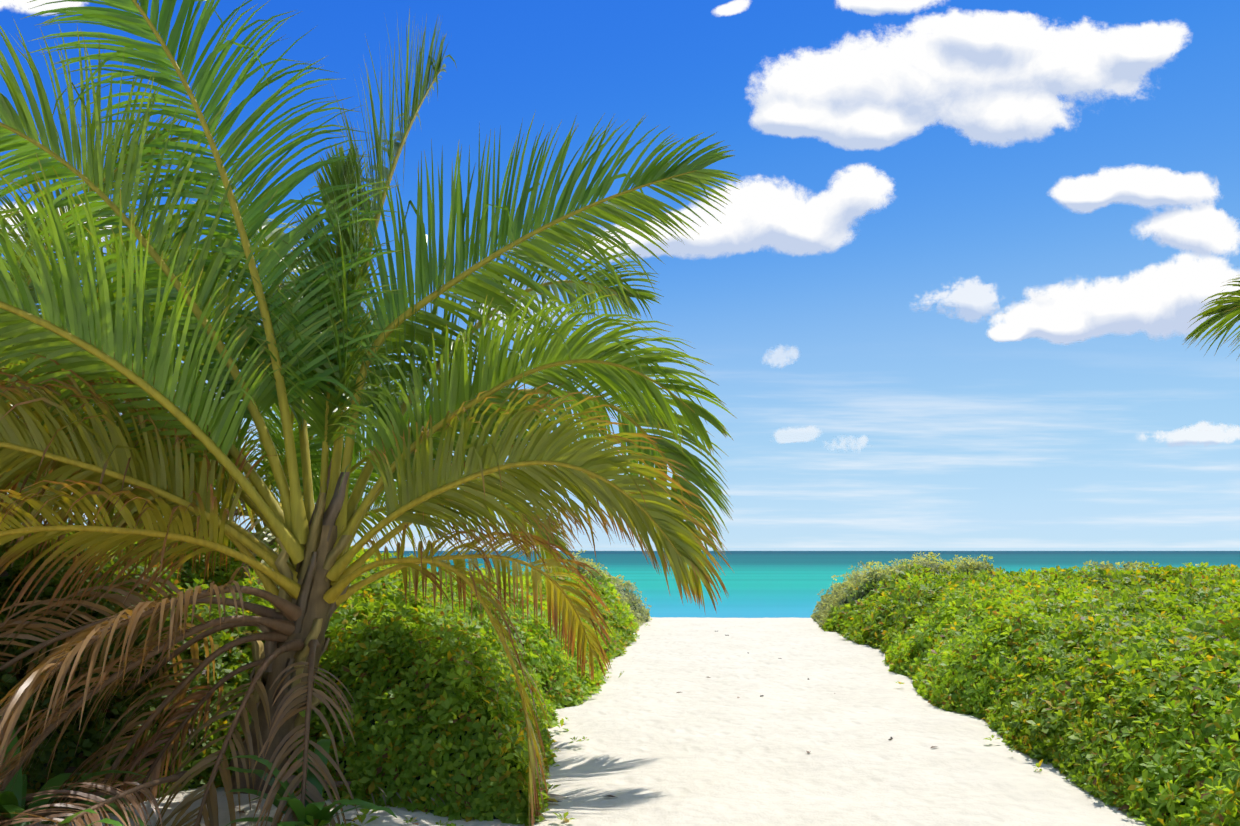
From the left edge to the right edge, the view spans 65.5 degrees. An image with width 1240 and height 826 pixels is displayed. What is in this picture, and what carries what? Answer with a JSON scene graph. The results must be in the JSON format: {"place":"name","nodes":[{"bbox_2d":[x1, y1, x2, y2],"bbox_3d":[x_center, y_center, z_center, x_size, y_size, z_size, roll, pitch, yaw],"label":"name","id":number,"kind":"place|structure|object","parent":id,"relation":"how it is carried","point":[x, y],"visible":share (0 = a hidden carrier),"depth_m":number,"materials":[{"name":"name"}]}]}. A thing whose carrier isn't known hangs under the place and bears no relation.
{"place":"outdoors","nodes":[
{"label":"outdoors","id":0,"kind":"place"},
{"bbox_2d":[0,0,85,15],"bbox_3d":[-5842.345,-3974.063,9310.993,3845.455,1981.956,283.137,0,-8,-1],"label":"cloud","id":1,"kind":"structure","parent":0,"point":[23,6],"depth_m":9314.04,"materials":[{"name":"white"}]},
{"bbox_2d":[0,203,114,248],"bbox_3d":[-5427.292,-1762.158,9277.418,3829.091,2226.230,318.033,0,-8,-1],"label":"cloud","id":2,"kind":"structure","parent":0,"point":[10,222],"depth_m":9272.24,"materials":[{"name":"white"}]},
{"bbox_2d":[0,103,380,521],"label":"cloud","id":3,"kind":"structure","parent":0,"point":[150,138],"depth_m":10.92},
{"bbox_2d":[468,278,566,350],"bbox_3d":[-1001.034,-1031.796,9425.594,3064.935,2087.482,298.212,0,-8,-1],"label":"cloud","id":4,"kind":"structure","parent":0,"point":[501,321],"depth_m":9424.15,"materials":[{"name":"white"}]},
{"bbox_2d":[34,617,1149,825],"bbox_3d":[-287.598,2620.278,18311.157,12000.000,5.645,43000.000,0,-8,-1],"label":"sand ground","id":5,"kind":"structure","parent":0,"point":[701,748],"depth_m":7.66,"materials":[{"name":"beige sand"}]},
{"bbox_2d":[0,250,159,544],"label":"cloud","id":6,"kind":"structure","parent":5,"relation":"on","point":[57,485],"depth_m":15.16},
{"bbox_2d":[0,729,396,825],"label":"lily plants","id":7,"kind":"object","parent":5,"relation":"on","point":[11,805],"visible":0.4,"depth_m":5.34,"materials":[{"name":"green plant"}]},
{"bbox_2d":[61,250,576,599],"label":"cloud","id":8,"kind":"structure","parent":5,"relation":"on","point":[277,436],"depth_m":13.08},
{"bbox_2d":[0,517,652,825],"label":"shrub","id":9,"kind":"object","parent":5,"relation":"on","point":[22,675],"depth_m":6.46,"materials":[{"name":"green plant"}]},
{"bbox_2d":[0,0,741,825],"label":"palm","id":10,"kind":"object","parent":5,"relation":"on","point":[306,320],"depth_m":6.71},
{"bbox_2d":[238,635,935,821],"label":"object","id":11,"kind":"object","parent":5,"relation":"on","point":[242,811],"visible":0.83,"depth_m":7.62,"materials":[{"name":"brown wood"}]},
{"bbox_2d":[305,624,1150,825],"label":"shrub sprouts","id":12,"kind":"object","parent":5,"relation":"on","point":[309,818],"visible":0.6,"depth_m":6.03,"materials":[{"name":"green plant"}]},
{"bbox_2d":[810,551,1239,825],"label":"shrub","id":13,"kind":"object","parent":5,"relation":"on","point":[867,591],"depth_m":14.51,"materials":[{"name":"green plant"}]},
{"bbox_2d":[1185,277,1239,360],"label":"palm","id":14,"kind":"object","parent":5,"relation":"on","point":[1220,308],"depth_m":9.16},
{"bbox_2d":[0,0,1239,550],"label":"sky","id":15,"kind":"structure","parent":0,"point":[1049,448],"materials":[{"name":"blue"}]},
{"bbox_2d":[768,345,797,364],"bbox_3d":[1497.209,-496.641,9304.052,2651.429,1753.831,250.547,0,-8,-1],"label":"cloud","id":16,"kind":"structure","parent":0,"point":[777,354],"depth_m":9304.99,"materials":[{"name":"white"}]},
{"bbox_2d":[579,124,1016,261],"bbox_3d":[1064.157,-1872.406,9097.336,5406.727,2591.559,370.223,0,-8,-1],"label":"cloud","id":17,"kind":"structure","parent":0,"point":[758,214],"depth_m":9102.97,"materials":[{"name":"white"}]},
{"bbox_2d":[380,551,1239,617],"bbox_3d":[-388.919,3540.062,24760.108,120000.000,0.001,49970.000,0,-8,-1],"label":"sea water","id":18,"kind":"structure","parent":0,"point":[774,584],"depth_m":167.91,"materials":[{"name":"teal liquid"}]},
{"bbox_2d":[761,345,866,451],"bbox_3d":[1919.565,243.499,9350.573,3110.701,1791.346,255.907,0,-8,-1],"label":"cloud","id":19,"kind":"structure","parent":0,"point":[790,435],"depth_m":9347.65,"materials":[{"name":"white"}]},
{"bbox_2d":[435,458,1239,547],"bbox_3d":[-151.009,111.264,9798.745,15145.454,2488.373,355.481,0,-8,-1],"label":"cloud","id":20,"kind":"structure","parent":0,"point":[857,464],"depth_m":9834.93,"materials":[{"name":"white"}]},
{"bbox_2d":[713,0,1065,102],"bbox_3d":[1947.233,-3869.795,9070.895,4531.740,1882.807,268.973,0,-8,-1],"label":"cloud","id":21,"kind":"structure","parent":0,"point":[873,7],"depth_m":9077.07,"materials":[{"name":"white"}]},
{"bbox_2d":[747,9,1188,149],"bbox_3d":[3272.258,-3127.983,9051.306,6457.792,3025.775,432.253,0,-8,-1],"label":"cloud","id":22,"kind":"structure","parent":0,"point":[999,78],"depth_m":9049.82,"materials":[{"name":"white"}]},
{"bbox_2d":[909,277,1109,345],"bbox_3d":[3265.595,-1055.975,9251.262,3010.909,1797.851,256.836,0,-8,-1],"label":"cloud","id":23,"kind":"structure","parent":0,"point":[973,300],"depth_m":9252.61,"materials":[{"name":"white"}]},
{"bbox_2d":[861,208,1239,344],"bbox_3d":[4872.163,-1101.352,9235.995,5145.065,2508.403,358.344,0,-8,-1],"label":"cloud","id":24,"kind":"structure","parent":0,"point":[1164,300],"depth_m":9235.51,"materials":[{"name":"white"}]},
{"bbox_2d":[1050,165,1239,255],"bbox_3d":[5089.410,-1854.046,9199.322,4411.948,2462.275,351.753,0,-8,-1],"label":"cloud","id":25,"kind":"structure","parent":0,"point":[1202,226],"depth_m":9201.24,"materials":[{"name":"white"}]},
{"bbox_2d":[1141,420,1239,445],"bbox_3d":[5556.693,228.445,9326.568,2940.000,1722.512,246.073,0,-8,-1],"label":"cloud","id":26,"kind":"structure","parent":0,"point":[1206,433],"depth_m":9327.75,"materials":[{"name":"white"}]}
]}

